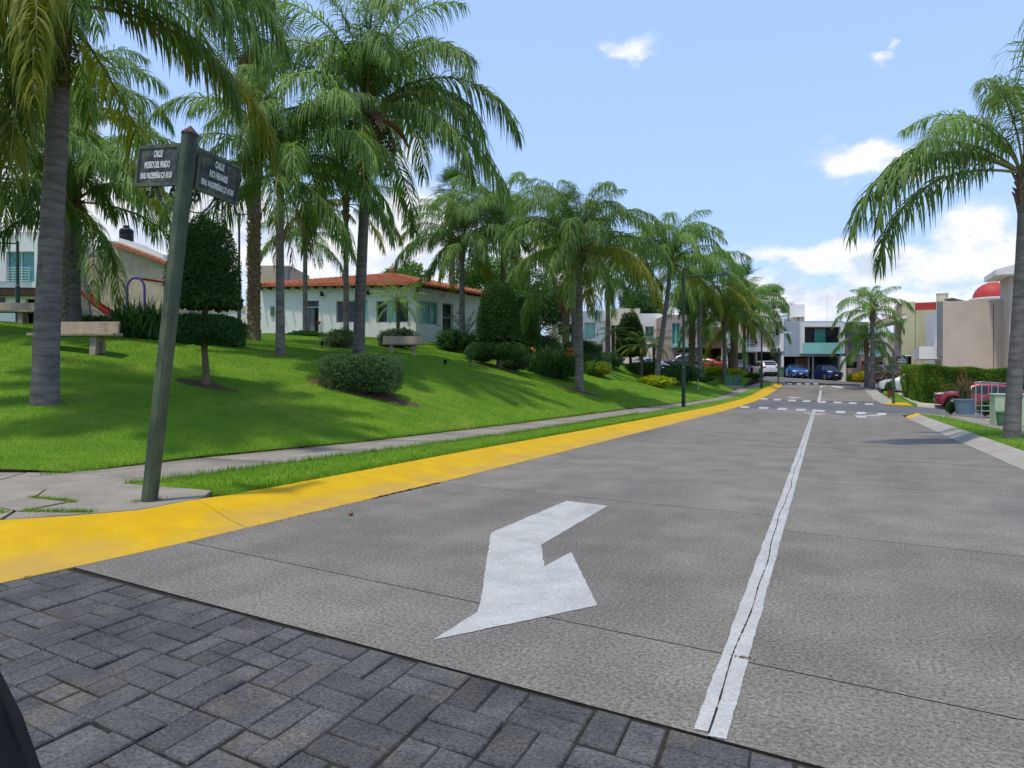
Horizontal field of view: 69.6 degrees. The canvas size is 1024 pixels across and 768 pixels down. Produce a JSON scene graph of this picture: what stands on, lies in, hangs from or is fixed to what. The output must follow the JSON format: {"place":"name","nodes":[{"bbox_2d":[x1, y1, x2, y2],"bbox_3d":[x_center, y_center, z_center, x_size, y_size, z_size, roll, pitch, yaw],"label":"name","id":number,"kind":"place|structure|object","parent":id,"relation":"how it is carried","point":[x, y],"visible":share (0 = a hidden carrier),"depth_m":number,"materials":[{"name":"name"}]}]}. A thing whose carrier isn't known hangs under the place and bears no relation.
{"place":"outdoors","nodes":[
{"label":"outdoors","id":0,"kind":"place"},
{"bbox_2d":[0,672,40,767],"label":"car window frame","id":1,"kind":"object","parent":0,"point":[17,749],"visible":1,"depth_m":0.61,"materials":[{"name":"black plastic"}]},
{"bbox_2d":[0,321,759,472],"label":"park lawn","id":2,"kind":"structure","parent":0,"point":[706,390],"depth_m":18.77,"materials":[{"name":"plant"}]},
{"bbox_2d":[1,241,19,322],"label":"street lamp","id":3,"kind":"object","parent":2,"relation":"on","point":[17,293],"visible":0.49,"depth_m":35.92,"materials":[{"name":"metal"}]},
{"bbox_2d":[0,303,34,323],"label":"stone bench","id":4,"kind":"object","parent":2,"relation":"on","point":[22,310],"visible":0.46,"depth_m":29.12,"materials":[{"name":"beige stone"}]},
{"bbox_2d":[0,232,102,323],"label":"modern house","id":5,"kind":"structure","parent":2,"relation":"on","point":[28,253],"depth_m":45.98,"materials":[{"name":"white paint"}]},
{"bbox_2d":[8,252,33,281],"bbox_3d":[-30.716,-7.281,46.157,1.760,2.000,0.090,0,0,0],"label":"window","id":6,"kind":"structure","parent":5,"relation":"in","point":[26,259],"depth_m":46.19,"materials":[{"name":"teal glass"}]},
{"bbox_2d":[0,95,120,277],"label":"queen palm","id":7,"kind":"object","parent":2,"relation":"on","point":[109,172],"visible":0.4,"depth_m":23.26,"materials":[{"name":"green plant"}]},
{"bbox_2d":[26,322,122,354],"bbox_3d":[-11.806,-1.238,19.957,2.400,0.936,0.607,0,0,3],"label":"stone bench","id":8,"kind":"object","parent":2,"relation":"on","point":[97,333],"visible":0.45,"depth_m":20.10,"materials":[{"name":"beige stone"}]},
{"bbox_2d":[0,35,175,321],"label":"queen palm","id":9,"kind":"object","parent":2,"relation":"on","point":[118,60],"visible":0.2,"depth_m":29.81,"materials":[{"name":"green plant"}]},
{"bbox_2d":[0,84,189,321],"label":"queen palm","id":10,"kind":"object","parent":2,"relation":"on","point":[127,190],"visible":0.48,"depth_m":24.01,"materials":[{"name":"green plant"}]},
{"bbox_2d":[92,295,162,338],"bbox_3d":[-12.726,-2.316,24.928,3.041,1.532,2.978,0,0,0],"label":"strap plant","id":11,"kind":"object","parent":2,"relation":"on","point":[145,323],"visible":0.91,"depth_m":24.47,"materials":[{"name":"green plant"}]},
{"bbox_2d":[81,238,192,317],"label":"tan house","id":12,"kind":"structure","parent":2,"relation":"on","point":[140,260],"depth_m":49.98,"materials":[{"name":"white paint"}]},
{"bbox_2d":[0,0,295,405],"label":"queen palm","id":13,"kind":"object","parent":2,"relation":"on","point":[49,31],"visible":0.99,"depth_m":14.82,"materials":[{"name":"green plant"}]},
{"bbox_2d":[162,210,248,391],"bbox_3d":[-7.701,-2.055,18.501,1.970,4.596,1.975,0,0,0],"label":"topiary tree","id":14,"kind":"object","parent":2,"relation":"on","point":[209,279],"visible":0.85,"depth_m":18.03,"materials":[{"name":"green plant"}]},
{"bbox_2d":[204,0,307,340],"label":"fan palm","id":15,"kind":"object","parent":2,"relation":"on","point":[253,289],"visible":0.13,"depth_m":32.78,"materials":[{"name":"green plant"}]},
{"bbox_2d":[147,64,399,355],"bbox_3d":[-7.748,-5.362,24.758,8.018,9.258,7.587,0,0,-34],"label":"queen palm","id":16,"kind":"object","parent":2,"relation":"on","point":[284,182],"visible":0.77,"depth_m":24.20,"materials":[{"name":"green plant"}]},
{"bbox_2d":[261,266,308,281],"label":"beige block","id":17,"kind":"structure","parent":2,"relation":"on","point":[268,273],"depth_m":61.97,"materials":[{"name":"white paint"}]},
{"bbox_2d":[261,200,356,330],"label":"queen palm","id":18,"kind":"object","parent":2,"relation":"on","point":[325,250],"visible":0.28,"depth_m":41.86,"materials":[{"name":"green plant"}]},
{"bbox_2d":[313,327,352,348],"bbox_3d":[-7.699,-1.981,33.005,2.377,1.163,1.578,0,0,22],"label":"rough shrub","id":19,"kind":"object","parent":2,"relation":"on","point":[341,337],"visible":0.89,"depth_m":32.68,"materials":[{"name":"green plant"}]},
{"bbox_2d":[284,155,407,347],"bbox_3d":[-7.496,-5.891,34.190,6.064,8.940,5.918,0,0,23],"label":"queen palm","id":20,"kind":"object","parent":2,"relation":"on","point":[344,202],"visible":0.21,"depth_m":33.87,"materials":[{"name":"green plant"}]},
{"bbox_2d":[306,352,419,406],"bbox_3d":[-4.409,-0.114,22.001,3.477,1.678,1.868,0,0,0],"label":"clipped shrub","id":21,"kind":"object","parent":2,"relation":"on","point":[369,375],"visible":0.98,"depth_m":21.48,"materials":[{"name":"green plant"}]},
{"bbox_2d":[246,265,481,341],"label":"clubhouse","id":22,"kind":"structure","parent":2,"relation":"on","point":[439,302],"depth_m":49.05,"materials":[{"name":"white paint"}]},
{"bbox_2d":[337,300,367,322],"bbox_3d":[-10.542,-4.786,48.763,2.199,1.458,0.090,0,0,8],"label":"window","id":23,"kind":"structure","parent":22,"relation":"in","point":[339,303],"depth_m":48.82,"materials":[{"name":"grey glass"}]},
{"bbox_2d":[377,301,407,322],"bbox_3d":[-7.819,-4.739,48.386,2.165,1.426,0.090,0,0,8],"label":"window","id":24,"kind":"structure","parent":22,"relation":"in","point":[385,318],"depth_m":48.44,"materials":[{"name":"teal glass"}]},
{"bbox_2d":[419,300,436,324],"bbox_3d":[-5.687,-4.735,49.143,0.090,1.536,1.939,0,0,35],"label":"window","id":25,"kind":"structure","parent":22,"relation":"in","point":[429,315],"depth_m":49.32,"materials":[{"name":"teal glass"}]},
{"bbox_2d":[443,303,451,329],"bbox_3d":[-4.567,-4.099,50.773,0.090,2.909,1.139,0,0,35],"label":"glass door","id":26,"kind":"structure","parent":22,"relation":"in","point":[447,308],"depth_m":50.95,"materials":[{"name":"black glass"}]},
{"bbox_2d":[234,0,524,354],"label":"queen palm","id":27,"kind":"object","parent":2,"relation":"on","point":[354,63],"visible":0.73,"depth_m":27.07,"materials":[{"name":"green plant"}]},
{"bbox_2d":[369,279,427,328],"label":"pygmy palm","id":28,"kind":"object","parent":2,"relation":"on","point":[398,300],"visible":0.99,"depth_m":40.41,"materials":[{"name":"green plant"}]},
{"bbox_2d":[376,326,422,348],"bbox_3d":[-5.850,-2.335,37.964,2.514,1.326,1.790,0,0,0],"label":"bush","id":29,"kind":"object","parent":2,"relation":"on","point":[403,331],"visible":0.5,"depth_m":37.62,"materials":[{"name":"green plant"}]},
{"bbox_2d":[382,336,424,354],"bbox_3d":[-4.936,-1.718,33.465,1.950,0.936,0.607,0,0,-10],"label":"stone bench","id":30,"kind":"object","parent":2,"relation":"on","point":[391,341],"visible":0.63,"depth_m":33.56,"materials":[{"name":"grey stone"}]},
{"bbox_2d":[380,258,434,280],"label":"leafy tree","id":31,"kind":"object","parent":2,"relation":"on","point":[414,269],"visible":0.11,"depth_m":67.30,"materials":[{"name":"green plant"}]},
{"bbox_2d":[428,162,473,283],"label":"fan palm","id":32,"kind":"object","parent":2,"relation":"on","point":[448,174],"visible":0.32,"depth_m":65.53,"materials":[{"name":"green plant"}]},
{"bbox_2d":[433,328,471,352],"bbox_3d":[-3.449,-2.506,42.967,2.275,1.574,2.235,0,0,0],"label":"dark bush","id":33,"kind":"object","parent":2,"relation":"on","point":[452,340],"visible":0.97,"depth_m":42.56,"materials":[{"name":"green plant"}]},
{"bbox_2d":[393,193,522,334],"bbox_3d":[-3.214,-6.584,45.011,7.820,9.524,8.577,0,0,1],"label":"queen palm","id":34,"kind":"object","parent":2,"relation":"on","point":[462,243],"visible":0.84,"depth_m":44.28,"materials":[{"name":"green plant"}]},
{"bbox_2d":[445,253,531,304],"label":"leafy tree","id":35,"kind":"object","parent":2,"relation":"on","point":[473,280],"visible":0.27,"depth_m":70.14,"materials":[{"name":"green plant"}]},
{"bbox_2d":[426,168,561,295],"bbox_3d":[-0.517,-7.403,46.740,9.744,11.380,9.453,0,0,23],"label":"queen palm","id":36,"kind":"object","parent":2,"relation":"on","point":[482,191],"visible":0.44,"depth_m":45.55,"materials":[{"name":"green plant"}]},
{"bbox_2d":[468,279,528,373],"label":"topiary tree","id":37,"kind":"object","parent":2,"relation":"on","point":[498,332],"visible":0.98,"depth_m":35.28,"materials":[{"name":"green plant"}]},
{"bbox_2d":[496,354,530,370],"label":"round bush","id":38,"kind":"object","parent":2,"relation":"on","point":[517,364],"visible":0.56,"depth_m":38.11,"materials":[{"name":"green plant"}]},
{"bbox_2d":[517,295,542,349],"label":"topiary tree","id":39,"kind":"object","parent":2,"relation":"on","point":[531,336],"visible":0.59,"depth_m":43.45,"materials":[{"name":"green plant"}]},
{"bbox_2d":[516,263,570,332],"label":"leafy tree","id":40,"kind":"object","parent":2,"relation":"on","point":[548,309],"visible":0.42,"depth_m":73.39,"materials":[{"name":"green plant"}]},
{"bbox_2d":[529,334,561,355],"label":"round bush","id":41,"kind":"object","parent":2,"relation":"on","point":[547,339],"visible":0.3,"depth_m":47.50,"materials":[{"name":"green plant"}]},
{"bbox_2d":[525,343,594,376],"bbox_3d":[2.299,-1.362,40.967,5.214,1.936,4.058,0,0,0],"label":"strap plant","id":42,"kind":"object","parent":2,"relation":"on","point":[546,364],"visible":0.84,"depth_m":40.19,"materials":[{"name":"green plant"}]},
{"bbox_2d":[540,257,583,343],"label":"fan palm","id":43,"kind":"object","parent":2,"relation":"on","point":[565,314],"visible":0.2,"depth_m":53.78,"materials":[{"name":"green plant"}]},
{"bbox_2d":[523,230,630,355],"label":"queen palm","id":44,"kind":"object","parent":2,"relation":"on","point":[621,283],"visible":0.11,"depth_m":47.86,"materials":[{"name":"green plant"}]},
{"bbox_2d":[558,338,603,357],"bbox_3d":[4.487,-2.192,49.941,3.365,1.919,2.322,0,0,0],"label":"round bush","id":45,"kind":"object","parent":2,"relation":"on","point":[588,346],"visible":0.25,"depth_m":49.58,"materials":[{"name":"green plant"}]},
{"bbox_2d":[490,177,677,397],"bbox_3d":[3.576,-4.680,36.848,9.347,10.890,8.429,0,0,23],"label":"queen palm","id":46,"kind":"object","parent":2,"relation":"on","point":[572,229],"visible":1,"depth_m":35.85,"materials":[{"name":"plant"}]},
{"bbox_2d":[583,360,612,375],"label":"clipped shrub","id":47,"kind":"object","parent":2,"relation":"on","point":[602,368],"visible":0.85,"depth_m":44.51,"materials":[{"name":"green plant"}]},
{"bbox_2d":[555,246,662,351],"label":"queen palm","id":48,"kind":"object","parent":2,"relation":"on","point":[608,340],"visible":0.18,"depth_m":55.81,"materials":[{"name":"green plant"}]},
{"bbox_2d":[588,321,632,352],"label":"pygmy palm","id":49,"kind":"object","parent":2,"relation":"on","point":[613,335],"visible":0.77,"depth_m":56.86,"materials":[{"name":"green plant"}]},
{"bbox_2d":[615,311,646,362],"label":"topiary tree","id":50,"kind":"object","parent":2,"relation":"on","point":[634,323],"visible":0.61,"depth_m":57.38,"materials":[{"name":"green plant"}]},
{"bbox_2d":[625,360,655,374],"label":"clipped shrub","id":51,"kind":"object","parent":2,"relation":"on","point":[648,368],"visible":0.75,"depth_m":54.42,"materials":[{"name":"green plant"}]},
{"bbox_2d":[616,329,667,378],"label":"pygmy palm","id":52,"kind":"object","parent":2,"relation":"on","point":[640,346],"visible":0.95,"depth_m":52.88,"materials":[{"name":"green plant"}]},
{"bbox_2d":[634,374,679,387],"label":"yellow shrub","id":53,"kind":"object","parent":2,"relation":"on","point":[660,381],"visible":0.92,"depth_m":49.60,"materials":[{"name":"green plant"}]},
{"bbox_2d":[653,365,689,382],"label":"strap plant","id":54,"kind":"object","parent":2,"relation":"on","point":[676,373],"visible":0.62,"depth_m":54.46,"materials":[{"name":"green plant"}]},
{"bbox_2d":[606,209,740,375],"bbox_3d":[11.384,-5.770,51.854,8.894,12.246,8.677,0,0,23],"label":"queen palm","id":55,"kind":"object","parent":2,"relation":"on","point":[678,240],"visible":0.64,"depth_m":51.25,"materials":[{"name":"green plant"}]},
{"bbox_2d":[660,363,703,382],"bbox_3d":[12.797,-0.788,56.533,3.875,1.727,2.712,0,0,0],"label":"dark bush","id":56,"kind":"object","parent":2,"relation":"on","point":[691,375],"visible":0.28,"depth_m":56.08,"materials":[{"name":"green plant"}]},
{"bbox_2d":[672,288,709,365],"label":"fan palm","id":57,"kind":"object","parent":2,"relation":"on","point":[691,344],"visible":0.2,"depth_m":61.80,"materials":[{"name":"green plant"}]},
{"bbox_2d":[651,250,756,381],"bbox_3d":[15.445,-5.569,60.167,8.640,11.201,8.750,0,0,23],"label":"queen palm","id":58,"kind":"object","parent":2,"relation":"on","point":[697,270],"visible":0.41,"depth_m":59.13,"materials":[{"name":"green plant"}]},
{"bbox_2d":[677,283,775,374],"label":"queen palm","id":59,"kind":"object","parent":2,"relation":"on","point":[726,324],"visible":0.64,"depth_m":61.07,"materials":[{"name":"green plant"}]},
{"bbox_2d":[721,375,743,388],"bbox_3d":[18.194,-0.166,61.000,1.690,1.210,1.140,0,0,-6],"label":"utility cabinet","id":60,"kind":"object","parent":2,"relation":"on","point":[732,381],"visible":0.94,"depth_m":60.54,"materials":[{"name":"green metal"}]},
{"bbox_2d":[724,272,753,369],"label":"fan palm","id":61,"kind":"object","parent":2,"relation":"on","point":[733,356],"visible":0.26,"depth_m":63.75,"materials":[{"name":"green plant"}]},
{"bbox_2d":[702,282,791,370],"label":"queen palm","id":62,"kind":"object","parent":2,"relation":"on","point":[765,290],"visible":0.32,"depth_m":65.04,"materials":[{"name":"green plant"}]},
{"bbox_2d":[0,382,767,519],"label":"sidewalk","id":63,"kind":"structure","parent":0,"point":[104,490],"depth_m":10.57,"materials":[{"name":"concrete"}]},
{"bbox_2d":[0,498,65,511],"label":"manhole cover","id":64,"kind":"object","parent":63,"relation":"on","point":[20,504],"visible":0.99,"depth_m":8.03,"materials":[{"name":"concrete"}]},
{"bbox_2d":[0,477,213,513],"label":"joint weeds","id":65,"kind":"object","parent":63,"relation":"on","point":[57,509],"visible":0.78,"depth_m":7.66,"materials":[{"name":"green plant"}]},
{"bbox_2d":[134,126,241,501],"bbox_3d":[-4.056,-0.765,8.803,0.921,4.370,0.941,6,0,23],"label":"street name sign","id":66,"kind":"object","parent":63,"relation":"on","point":[186,166],"visible":0.97,"depth_m":8.27,"materials":[{"name":"green metal"}]},
{"bbox_2d":[0,569,804,767],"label":"paver street","id":67,"kind":"structure","parent":0,"point":[454,723],"depth_m":3.44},
{"bbox_2d":[122,383,774,495],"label":"verge","id":68,"kind":"structure","parent":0,"point":[227,490],"depth_m":12.22,"materials":[{"name":"green plant"}]},
{"bbox_2d":[38,411,668,488],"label":"edge tufts","id":69,"kind":"object","parent":68,"relation":"on","point":[274,484],"visible":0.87,"depth_m":14.21,"materials":[{"name":"green plant"}]},
{"bbox_2d":[681,272,730,406],"bbox_3d":[9.822,-2.181,37.215,2.448,6.900,0.310,0,0,6],"label":"street lamp","id":70,"kind":"object","parent":68,"relation":"on","point":[683,391],"visible":0.94,"depth_m":37.27,"materials":[{"name":"metal"}]},
{"bbox_2d":[0,382,1023,767],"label":"road","id":71,"kind":"structure","parent":0,"point":[660,576],"depth_m":5.52,"materials":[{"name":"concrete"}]},
{"bbox_2d":[0,0,1023,355],"label":"sky","id":72,"kind":"structure","parent":0,"point":[771,118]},
{"bbox_2d":[763,376,863,383],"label":"forecourt","id":73,"kind":"structure","parent":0,"point":[813,380],"depth_m":75.60,"materials":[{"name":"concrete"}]},
{"bbox_2d":[548,311,604,352],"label":"cream house","id":74,"kind":"structure","parent":73,"relation":"on","point":[590,327],"depth_m":77.98,"materials":[{"name":"white paint"}]},
{"bbox_2d":[603,308,639,362],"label":"yellow house","id":75,"kind":"structure","parent":73,"relation":"on","point":[620,312],"depth_m":79.98,"materials":[{"name":"beige paint"}]},
{"bbox_2d":[618,286,663,313],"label":"leafy tree","id":76,"kind":"object","parent":73,"relation":"on","point":[643,303],"visible":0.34,"depth_m":86.25,"materials":[{"name":"green plant"}]},
{"bbox_2d":[640,314,661,357],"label":"plain white house","id":77,"kind":"structure","parent":73,"relation":"on","point":[648,321],"depth_m":81.98,"materials":[{"name":"paint"}]},
{"bbox_2d":[656,315,697,370],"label":"house","id":78,"kind":"structure","parent":73,"relation":"on","point":[674,324],"depth_m":76.99,"materials":[{"name":"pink paint"}]},
{"bbox_2d":[697,327,727,367],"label":"brown house","id":79,"kind":"structure","parent":73,"relation":"on","point":[715,351],"depth_m":79.04,"materials":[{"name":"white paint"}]},
{"bbox_2d":[718,258,762,296],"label":"fan palm","id":80,"kind":"object","parent":73,"relation":"on","point":[747,267],"visible":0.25,"depth_m":94.12,"materials":[{"name":"green plant"}]},
{"bbox_2d":[712,309,783,367],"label":"white house","id":81,"kind":"structure","parent":73,"relation":"on","point":[754,352],"depth_m":80.58,"materials":[{"name":"beige paint"}]},
{"bbox_2d":[752,360,777,375],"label":"parked car","id":82,"kind":"object","parent":73,"relation":"on","point":[770,367],"visible":0.66,"depth_m":77.48,"materials":[{"name":"paint"}]},
{"bbox_2d":[784,364,807,377],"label":"parked car","id":83,"kind":"object","parent":73,"relation":"on","point":[794,370],"visible":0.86,"depth_m":77.71,"materials":[{"name":"paint"}]},
{"bbox_2d":[763,304,845,380],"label":"grey house","id":84,"kind":"structure","parent":73,"relation":"on","point":[813,343],"depth_m":79.99,"materials":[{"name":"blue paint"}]},
{"bbox_2d":[805,328,837,342],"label":"window","id":85,"kind":"structure","parent":84,"relation":"in","point":[812,335],"depth_m":80.16,"materials":[{"name":"black glass"}]},
{"bbox_2d":[809,364,842,379],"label":"parked car","id":86,"kind":"object","parent":73,"relation":"on","point":[825,371],"visible":0.96,"depth_m":78.26,"materials":[{"name":"paint"}]},
{"bbox_2d":[733,378,989,418],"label":"street bed","id":87,"kind":"object","parent":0,"point":[909,410],"visible":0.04,"depth_m":42.00,"materials":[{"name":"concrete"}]},
{"bbox_2d":[0,381,782,584],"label":"yellow kerb","id":88,"kind":"structure","parent":87,"relation":"on","point":[33,547],"depth_m":8.17,"materials":[{"name":"paint"}]},
{"bbox_2d":[862,386,933,405],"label":"kerb","id":89,"kind":"structure","parent":87,"relation":"on","point":[877,395],"depth_m":49.97,"materials":[{"name":"concrete"}]},
{"bbox_2d":[830,320,902,387],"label":"queen palm","id":90,"kind":"object","parent":89,"relation":"on","point":[864,334],"visible":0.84,"depth_m":60.84,"materials":[{"name":"green plant"}]},
{"bbox_2d":[831,286,913,388],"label":"queen palm","id":91,"kind":"object","parent":89,"relation":"on","point":[871,311],"visible":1,"depth_m":58.78,"materials":[{"name":"green plant"}]},
{"bbox_2d":[892,352,907,403],"bbox_3d":[23.513,-0.389,44.641,0.899,3.140,0.943,0,0,23],"label":"street name sign","id":92,"kind":"object","parent":89,"relation":"on","point":[901,360],"visible":1,"depth_m":44.37,"materials":[{"name":"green metal"}]},
{"bbox_2d":[913,299,1001,370],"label":"beige house","id":93,"kind":"structure","parent":87,"relation":"on","point":[968,333],"depth_m":57.41,"materials":[{"name":"paint"}]},
{"bbox_2d":[969,281,999,299],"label":"red dome","id":94,"kind":"structure","parent":93,"relation":"on","point":[989,291],"depth_m":65.08,"materials":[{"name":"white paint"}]},
{"bbox_2d":[899,363,1023,402],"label":"clipped hedge","id":95,"kind":"object","parent":87,"relation":"on","point":[923,383],"visible":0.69,"depth_m":46.78,"materials":[{"name":"green plant"}]},
{"bbox_2d":[906,413,1023,469],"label":"kerb","id":96,"kind":"structure","parent":87,"relation":"on","point":[1013,456],"depth_m":17.28,"materials":[{"name":"concrete"}]},
{"bbox_2d":[947,373,988,414],"bbox_3d":[21.184,0.371,34.562,2.039,2.089,1.827,0,0,43],"label":"planter","id":97,"kind":"object","parent":87,"relation":"on","point":[964,403],"visible":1,"depth_m":34.27,"materials":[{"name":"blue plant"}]},
{"bbox_2d":[933,381,1023,407],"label":"parked car","id":98,"kind":"object","parent":87,"relation":"on","point":[943,398],"visible":0.45,"depth_m":42.64,"materials":[{"name":"paint"}]},
{"bbox_2d":[895,389,978,411],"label":"sidewalk","id":99,"kind":"structure","parent":0,"point":[927,405],"depth_m":44.38,"materials":[{"name":"concrete"}]},
{"bbox_2d":[984,264,1014,367],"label":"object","id":100,"kind":"structure","parent":99,"relation":"on","point":[1004,276],"depth_m":55.14,"materials":[{"name":"beige paint"}]},
{"bbox_2d":[912,413,1023,434],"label":"sidewalk","id":101,"kind":"structure","parent":0,"point":[979,421],"depth_m":28.03,"materials":[{"name":"concrete"}]},
{"bbox_2d":[920,414,1023,450],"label":"verge","id":102,"kind":"structure","parent":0,"point":[982,430],"depth_m":20.00,"materials":[{"name":"green plant"}]},
{"bbox_2d":[839,19,1023,438],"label":"queen palm","id":103,"kind":"object","parent":102,"relation":"on","point":[924,156],"visible":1,"depth_m":16.98,"materials":[{"name":"green plant"}]},
{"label":"red forecourt","id":104,"kind":"structure","parent":0,"visible":0},
{"bbox_2d":[844,322,893,383],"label":"dark grey house","id":105,"kind":"structure","parent":104,"relation":"on","point":[858,363],"depth_m":80.99,"materials":[{"name":"paint"}]},
{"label":"right forecourt","id":106,"kind":"structure","parent":0,"visible":0},
{"bbox_2d":[988,393,1023,427],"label":"utility cabinet","id":107,"kind":"object","parent":106,"relation":"on","point":[997,401],"visible":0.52,"depth_m":25.36,"materials":[{"name":"green metal"}]},
{"bbox_3d":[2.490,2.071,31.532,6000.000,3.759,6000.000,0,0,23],"label":"ground","id":108,"kind":"structure","parent":0,"visible":0},
{"bbox_2d":[876,301,941,370],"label":"olive house","id":109,"kind":"structure","parent":108,"relation":"on","point":[913,337],"depth_m":69.70,"materials":[{"name":"paint"}]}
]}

